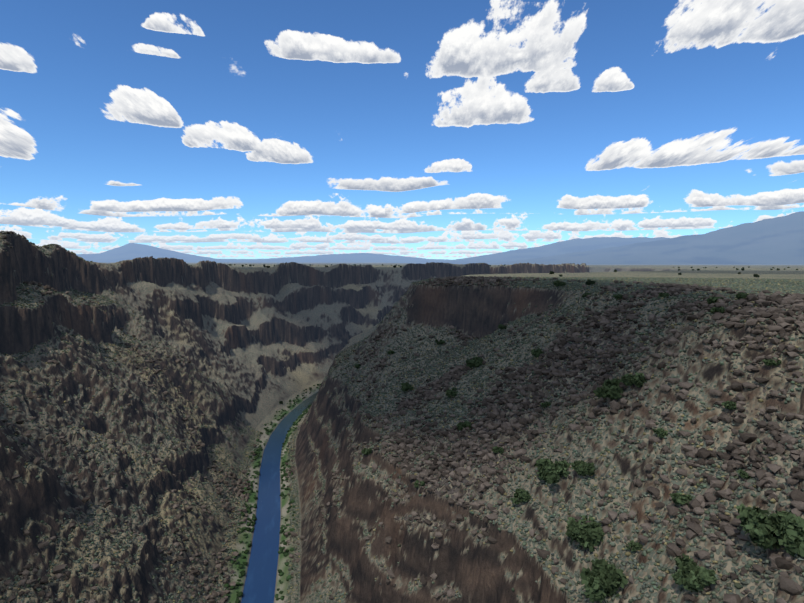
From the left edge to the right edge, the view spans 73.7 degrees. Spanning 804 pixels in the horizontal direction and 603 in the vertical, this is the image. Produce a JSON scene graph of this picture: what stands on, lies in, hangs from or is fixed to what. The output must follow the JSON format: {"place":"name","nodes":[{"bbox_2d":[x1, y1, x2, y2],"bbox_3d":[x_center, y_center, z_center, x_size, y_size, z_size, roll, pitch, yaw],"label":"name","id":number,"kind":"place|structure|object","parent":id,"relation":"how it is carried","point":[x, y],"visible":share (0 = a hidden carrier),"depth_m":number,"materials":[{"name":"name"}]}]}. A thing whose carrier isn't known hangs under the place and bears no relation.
{"place":"outdoors","nodes":[
{"label":"outdoors","id":0,"kind":"place"},
{"bbox_2d":[76,243,449,263],"bbox_3d":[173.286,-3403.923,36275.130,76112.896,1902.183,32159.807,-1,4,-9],"label":"mountain range","id":1,"kind":"structure","parent":0,"point":[129,251],"depth_m":44513.36,"materials":[{"name":"stone"}]},
{"bbox_2d":[241,392,317,602],"bbox_3d":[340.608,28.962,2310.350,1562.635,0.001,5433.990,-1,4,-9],"label":"river","id":2,"kind":"structure","parent":0,"point":[260,582],"depth_m":393.55,"materials":[{"name":"liquid"}]},
{"bbox_2d":[0,232,803,602],"bbox_3d":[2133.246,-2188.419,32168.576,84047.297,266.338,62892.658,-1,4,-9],"label":"terrain","id":3,"kind":"structure","parent":0,"point":[258,340],"depth_m":321.26,"materials":[{"name":"brown stone"}]},
{"bbox_2d":[0,231,803,602],"bbox_3d":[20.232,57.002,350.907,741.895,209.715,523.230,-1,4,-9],"label":"sage brush","id":4,"kind":"object","parent":3,"relation":"on","point":[774,285],"visible":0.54,"depth_m":290.96,"materials":[{"name":"plant"}]},
{"bbox_2d":[227,264,803,602],"bbox_3d":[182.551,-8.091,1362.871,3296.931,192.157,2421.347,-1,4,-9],"label":"shrubs","id":5,"kind":"object","parent":3,"relation":"on","point":[602,579],"visible":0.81,"depth_m":160.31,"materials":[{"name":"green plant"}]},
{"bbox_2d":[0,0,803,259],"label":"sky","id":6,"kind":"structure","parent":0,"point":[217,129],"materials":[{"name":"blue"}]},
{"bbox_2d":[439,237,669,263],"bbox_3d":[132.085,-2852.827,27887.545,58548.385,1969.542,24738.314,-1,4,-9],"label":"mountain range","id":7,"kind":"structure","parent":0,"point":[574,245],"depth_m":35441.27,"materials":[{"name":"stone"}]},
{"bbox_2d":[490,211,803,263],"bbox_3d":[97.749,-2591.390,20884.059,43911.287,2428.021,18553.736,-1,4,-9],"label":"mountain range","id":8,"kind":"structure","parent":0,"point":[778,240],"depth_m":22772.15,"materials":[{"name":"stone"}]}
]}

